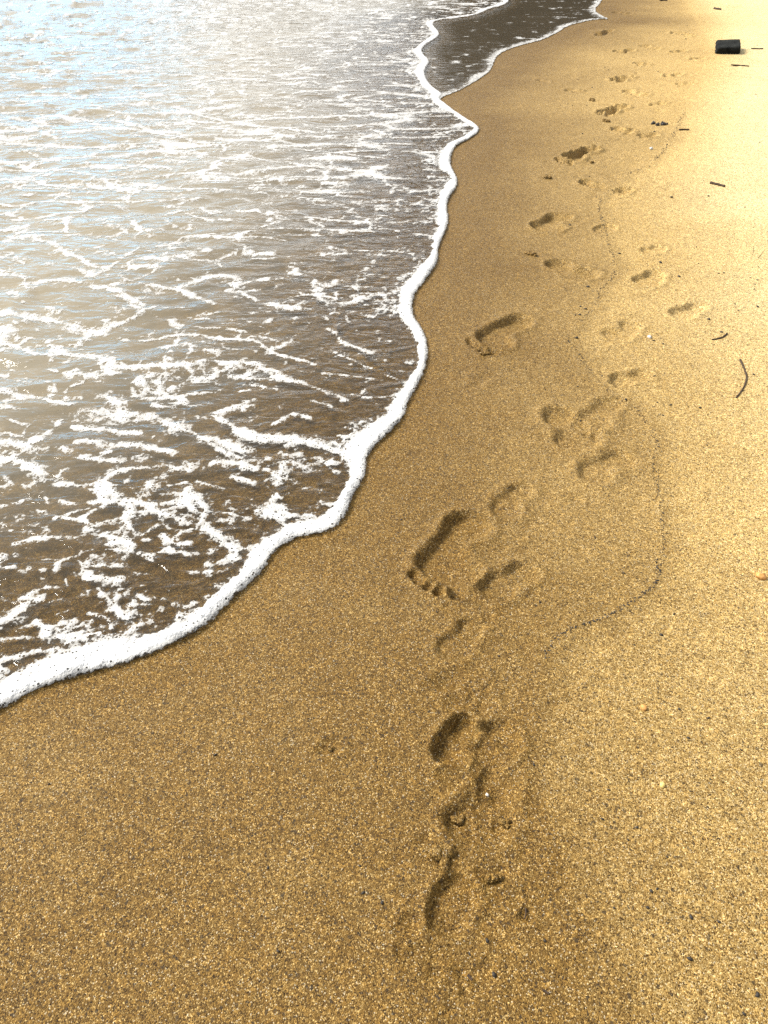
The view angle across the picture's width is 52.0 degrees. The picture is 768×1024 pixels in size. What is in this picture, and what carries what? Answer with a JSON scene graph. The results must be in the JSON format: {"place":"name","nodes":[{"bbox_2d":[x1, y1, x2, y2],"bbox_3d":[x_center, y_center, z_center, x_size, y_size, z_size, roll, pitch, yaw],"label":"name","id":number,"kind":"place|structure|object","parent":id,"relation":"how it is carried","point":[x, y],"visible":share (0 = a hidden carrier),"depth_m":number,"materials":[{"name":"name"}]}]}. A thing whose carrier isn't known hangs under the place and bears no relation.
{"place":"outdoors","nodes":[
{"label":"outdoors","id":0,"kind":"place"},
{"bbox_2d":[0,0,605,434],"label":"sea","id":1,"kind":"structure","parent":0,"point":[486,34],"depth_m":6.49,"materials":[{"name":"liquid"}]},
{"bbox_2d":[0,0,507,705],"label":"foam edge","id":2,"kind":"object","parent":1,"relation":"on","point":[114,650],"visible":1,"depth_m":2.01,"materials":[{"name":"white liquid"}]},
{"bbox_2d":[0,0,606,705],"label":"foam lace","id":3,"kind":"object","parent":1,"relation":"on","point":[106,490],"visible":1,"depth_m":3.28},
{"bbox_2d":[0,0,767,1023],"bbox_3d":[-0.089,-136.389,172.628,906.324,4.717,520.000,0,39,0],"label":"beach sand","id":4,"kind":"structure","parent":0,"point":[146,836],"depth_m":1.86,"materials":[{"name":"beige sand"}]},
{"bbox_2d":[327,746,333,751],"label":"sand clod","id":5,"kind":"object","parent":4,"relation":"on","point":[329,748],"visible":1,"depth_m":1.50,"materials":[{"name":"beige sand"}]},
{"bbox_2d":[434,811,441,815],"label":"sand clod","id":6,"kind":"object","parent":4,"relation":"on","point":[437,813],"visible":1,"depth_m":1.39,"materials":[{"name":"brown sand"}]},
{"bbox_2d":[425,842,457,871],"bbox_3d":[0.102,0.579,1.337,0.046,0.021,0.056,-27,46,-29],"label":"sand clod","id":7,"kind":"object","parent":4,"relation":"on","point":[444,854],"visible":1,"depth_m":1.33,"materials":[{"name":"brown sand"}]},
{"bbox_2d":[402,509,494,604],"bbox_3d":[0.175,0.103,1.955,0.187,0.038,0.358,16,41,19],"label":"footprint","id":8,"kind":"object","parent":4,"relation":"on","point":[448,565],"visible":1,"depth_m":1.95},
{"bbox_2d":[418,865,484,947],"bbox_3d":[0.110,0.638,1.277,0.112,0.023,0.130,0,39,0],"label":"footprint","id":9,"kind":"object","parent":4,"relation":"on","point":[451,902],"visible":1,"depth_m":1.28},
{"bbox_2d":[425,709,479,773],"bbox_3d":[0.130,0.444,1.524,0.095,0.036,0.154,8,39,10],"label":"footprint","id":10,"kind":"object","parent":4,"relation":"on","point":[450,735],"visible":1,"depth_m":1.53},
{"bbox_2d":[428,613,491,665],"bbox_3d":[0.172,0.280,1.723,0.113,0.016,0.175,29,47,31],"label":"footprint","id":11,"kind":"object","parent":4,"relation":"on","point":[461,640],"visible":1,"depth_m":1.72},
{"bbox_2d":[437,766,526,859],"bbox_3d":[0.179,0.534,1.409,0.140,0.028,0.202,16,41,19],"label":"footprint","id":12,"kind":"object","parent":4,"relation":"on","point":[481,832],"visible":1,"depth_m":1.41},
{"bbox_2d":[450,813,464,825],"bbox_3d":[0.132,0.546,1.399,0.027,0.012,0.021,-7,39,-8],"label":"sand clod","id":13,"kind":"object","parent":12,"relation":"on","point":[458,820],"visible":1,"depth_m":1.40,"materials":[{"name":"brown sand"}]},
{"bbox_2d":[498,817,510,828],"bbox_3d":[0.213,0.547,1.385,0.022,0.010,0.019,0,39,0],"label":"sand clod","id":14,"kind":"object","parent":12,"relation":"on","point":[506,822],"visible":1,"depth_m":1.38,"materials":[{"name":"brown sand"}]},
{"bbox_2d":[480,350,490,355],"bbox_3d":[0.355,-0.558,2.769,0.039,0.015,0.028,-8,39,-10],"label":"sand clod","id":15,"kind":"object","parent":4,"relation":"on","point":[484,353],"visible":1,"depth_m":2.76,"materials":[{"name":"beige sand"}]},
{"bbox_2d":[481,872,502,883],"bbox_3d":[0.179,0.606,1.306,0.037,0.012,0.019,0,39,0],"label":"sand clod","id":16,"kind":"object","parent":4,"relation":"on","point":[494,877],"visible":1,"depth_m":1.30,"materials":[{"name":"brown sand"}]},
{"bbox_2d":[467,715,530,770],"bbox_3d":[0.220,0.445,1.517,0.124,0.026,0.122,0,39,0],"label":"footprint","id":17,"kind":"object","parent":4,"relation":"on","point":[497,742],"visible":1,"depth_m":1.52},
{"bbox_2d":[461,312,538,357],"bbox_3d":[0.443,-0.653,2.901,0.203,0.034,0.395,31,48,32],"label":"footprint","id":18,"kind":"object","parent":4,"relation":"on","point":[496,337],"visible":0.98,"depth_m":2.92},
{"bbox_2d":[474,558,543,606],"bbox_3d":[0.294,0.163,1.869,0.198,0.024,0.128,-30,48,-32],"label":"footprint","id":19,"kind":"object","parent":4,"relation":"on","point":[504,584],"visible":1,"depth_m":1.88},
{"bbox_2d":[484,479,538,521],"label":"footprint","id":20,"kind":"object","parent":4,"relation":"on","point":[508,501],"visible":1,"depth_m":2.12},
{"bbox_2d":[524,251,536,256],"bbox_3d":[0.656,-1.150,3.510,0.034,0.022,0.066,-30,48,-32],"label":"sand clod","id":21,"kind":"object","parent":4,"relation":"on","point":[531,253],"visible":1,"depth_m":3.50,"materials":[{"name":"beige sand"}]},
{"bbox_2d":[535,78,552,83],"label":"footprint","id":22,"kind":"object","parent":4,"relation":"on","point":[542,80],"visible":1,"depth_m":6.56},
{"bbox_2d":[543,174,551,178],"bbox_3d":[0.913,-1.877,4.415,0.053,0.022,0.049,0,39,0],"label":"sand clod","id":23,"kind":"object","parent":4,"relation":"on","point":[545,176],"visible":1,"depth_m":4.40,"materials":[{"name":"beige sand"}]},
{"bbox_2d":[528,212,575,233],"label":"footprint","id":24,"kind":"object","parent":4,"relation":"on","point":[553,222],"visible":0.82,"depth_m":3.85},
{"bbox_2d":[537,404,605,452],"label":"footprint","id":25,"kind":"object","parent":4,"relation":"on","point":[568,433],"visible":1,"depth_m":2.38},
{"bbox_2d":[542,258,603,281],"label":"footprint","id":26,"kind":"object","parent":4,"relation":"on","point":[567,268],"visible":0.89,"depth_m":3.37},
{"bbox_2d":[563,88,585,93],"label":"footprint","id":27,"kind":"object","parent":4,"relation":"on","point":[580,91],"visible":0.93,"depth_m":6.24},
{"bbox_2d":[553,144,603,165],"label":"footprint","id":28,"kind":"object","parent":4,"relation":"on","point":[573,157],"visible":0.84,"depth_m":4.79},
{"bbox_2d":[575,179,608,189],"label":"footprint","id":29,"kind":"object","parent":4,"relation":"on","point":[586,183],"visible":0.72,"depth_m":4.32},
{"bbox_2d":[576,393,629,439],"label":"footprint","id":30,"kind":"object","parent":4,"relation":"on","point":[597,414],"visible":1,"depth_m":2.45},
{"bbox_2d":[591,29,615,35],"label":"footprint","id":31,"kind":"object","parent":4,"relation":"on","point":[603,32],"visible":0.85,"depth_m":8.61},
{"bbox_2d":[589,223,618,234],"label":"footprint","id":32,"kind":"object","parent":4,"relation":"on","point":[610,228],"visible":1,"depth_m":3.77},
{"bbox_2d":[572,447,640,484],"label":"footprint","id":33,"kind":"object","parent":4,"relation":"on","point":[607,465],"visible":1,"depth_m":2.24},
{"bbox_2d":[593,103,631,116],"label":"footprint","id":34,"kind":"object","parent":4,"relation":"on","point":[611,110],"visible":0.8,"depth_m":5.72},
{"bbox_2d":[597,318,645,343],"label":"footprint","id":35,"kind":"object","parent":4,"relation":"on","point":[625,330],"visible":1,"depth_m":2.90},
{"bbox_2d":[610,11,632,14],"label":"footprint","id":36,"kind":"object","parent":4,"relation":"on","point":[622,13],"visible":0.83,"depth_m":9.95},
{"bbox_2d":[607,74,636,82],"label":"footprint","id":37,"kind":"object","parent":4,"relation":"on","point":[620,79],"visible":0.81,"depth_m":6.63},
{"bbox_2d":[609,186,636,195],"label":"footprint","id":38,"kind":"object","parent":4,"relation":"on","point":[622,190],"visible":0.87,"depth_m":4.23},
{"bbox_2d":[609,126,638,134],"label":"footprint","id":39,"kind":"object","parent":4,"relation":"on","point":[623,130],"visible":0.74,"depth_m":5.22},
{"bbox_2d":[612,48,636,52],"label":"footprint","id":40,"kind":"object","parent":4,"relation":"on","point":[627,50],"visible":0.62,"depth_m":7.70},
{"bbox_2d":[602,368,656,389],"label":"footprint","id":41,"kind":"object","parent":4,"relation":"on","point":[627,379],"visible":1,"depth_m":2.63},
{"bbox_2d":[619,89,650,96],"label":"footprint","id":42,"kind":"object","parent":4,"relation":"on","point":[634,92],"visible":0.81,"depth_m":6.14},
{"bbox_2d":[632,62,650,66],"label":"footprint","id":43,"kind":"object","parent":4,"relation":"on","point":[643,64],"visible":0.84,"depth_m":7.09},
{"bbox_2d":[640,704,646,710],"bbox_3d":[0.518,0.390,1.573,0.011,0.010,0.015,-29,47,-32],"label":"pebble","id":44,"kind":"object","parent":4,"relation":"on","point":[643,707],"visible":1,"depth_m":1.57,"materials":[{"name":"beige stone"}]},
{"bbox_2d":[635,131,661,138],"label":"footprint","id":45,"kind":"object","parent":4,"relation":"on","point":[638,135],"visible":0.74,"depth_m":5.13},
{"bbox_2d":[637,44,662,49],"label":"footprint","id":46,"kind":"object","parent":4,"relation":"on","point":[648,46],"visible":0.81,"depth_m":7.86},
{"bbox_2d":[630,268,670,287],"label":"footprint","id":47,"kind":"object","parent":4,"relation":"on","point":[652,277],"visible":0.98,"depth_m":3.30},
{"bbox_2d":[637,243,669,255],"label":"footprint","id":48,"kind":"object","parent":4,"relation":"on","point":[656,249],"visible":1,"depth_m":3.55},
{"bbox_2d":[545,114,763,658],"bbox_3d":[1.383,-1.235,3.599,0.870,0.018,5.325,10,40,12],"label":"speck line","id":49,"kind":"object","parent":4,"relation":"on","point":[657,567],"visible":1,"depth_m":2.19,"materials":[{"name":"brown sand"}]},
{"bbox_2d":[647,100,669,106],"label":"footprint","id":50,"kind":"object","parent":4,"relation":"on","point":[658,103],"visible":0.94,"depth_m":5.84},
{"bbox_2d":[651,121,667,125],"bbox_3d":[1.863,-2.623,5.324,0.114,0.026,0.078,0,39,0],"label":"seaweed tuft","id":51,"kind":"object","parent":4,"relation":"on","point":[658,123],"visible":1,"depth_m":5.31,"materials":[{"name":"black plant"}]},
{"bbox_2d":[660,73,684,76],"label":"footprint","id":52,"kind":"object","parent":4,"relation":"on","point":[671,74],"visible":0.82,"depth_m":6.68},
{"bbox_2d":[668,49,689,52],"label":"footprint","id":53,"kind":"object","parent":4,"relation":"on","point":[678,51],"visible":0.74,"depth_m":7.65},
{"bbox_2d":[668,31,696,36],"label":"footprint","id":54,"kind":"object","parent":4,"relation":"on","point":[684,34],"visible":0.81,"depth_m":8.48},
{"bbox_2d":[674,81,694,86],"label":"footprint","id":55,"kind":"object","parent":4,"relation":"on","point":[684,83],"visible":0.9,"depth_m":6.38},
{"bbox_2d":[665,300,710,322],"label":"footprint","id":56,"kind":"object","parent":4,"relation":"on","point":[688,311],"visible":0.99,"depth_m":3.04},
{"bbox_2d":[688,57,706,61],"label":"footprint","id":57,"kind":"object","parent":4,"relation":"on","point":[697,58],"visible":0.97,"depth_m":7.29},
{"bbox_2d":[710,181,724,186],"bbox_3d":[1.804,-1.772,4.262,0.016,0.016,0.088,-29,47,-31],"label":"straight stick","id":58,"kind":"object","parent":4,"relation":"on","point":[718,184],"visible":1,"depth_m":4.26,"materials":[{"name":"brown wood"}]},
{"bbox_2d":[735,359,746,397],"bbox_3d":[1.184,-0.441,2.603,0.031,0.010,0.280,14,41,17],"label":"driftwood stick","id":59,"kind":"object","parent":4,"relation":"on","point":[740,360],"visible":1,"depth_m":2.60,"materials":[{"name":"wood"}]},
{"bbox_2d":[755,572,766,579],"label":"pebble","id":60,"kind":"object","parent":4,"relation":"on","point":[760,576],"visible":1,"depth_m":1.86,"materials":[{"name":"orange stone"}]},
{"bbox_2d":[715,39,740,53],"bbox_3d":[3.292,-4.451,7.548,0.296,0.074,0.357,0,41,6],"label":"timber block","id":61,"kind":"object","parent":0,"point":[730,46],"depth_m":7.44,"materials":[{"name":"black wood"}]}
]}

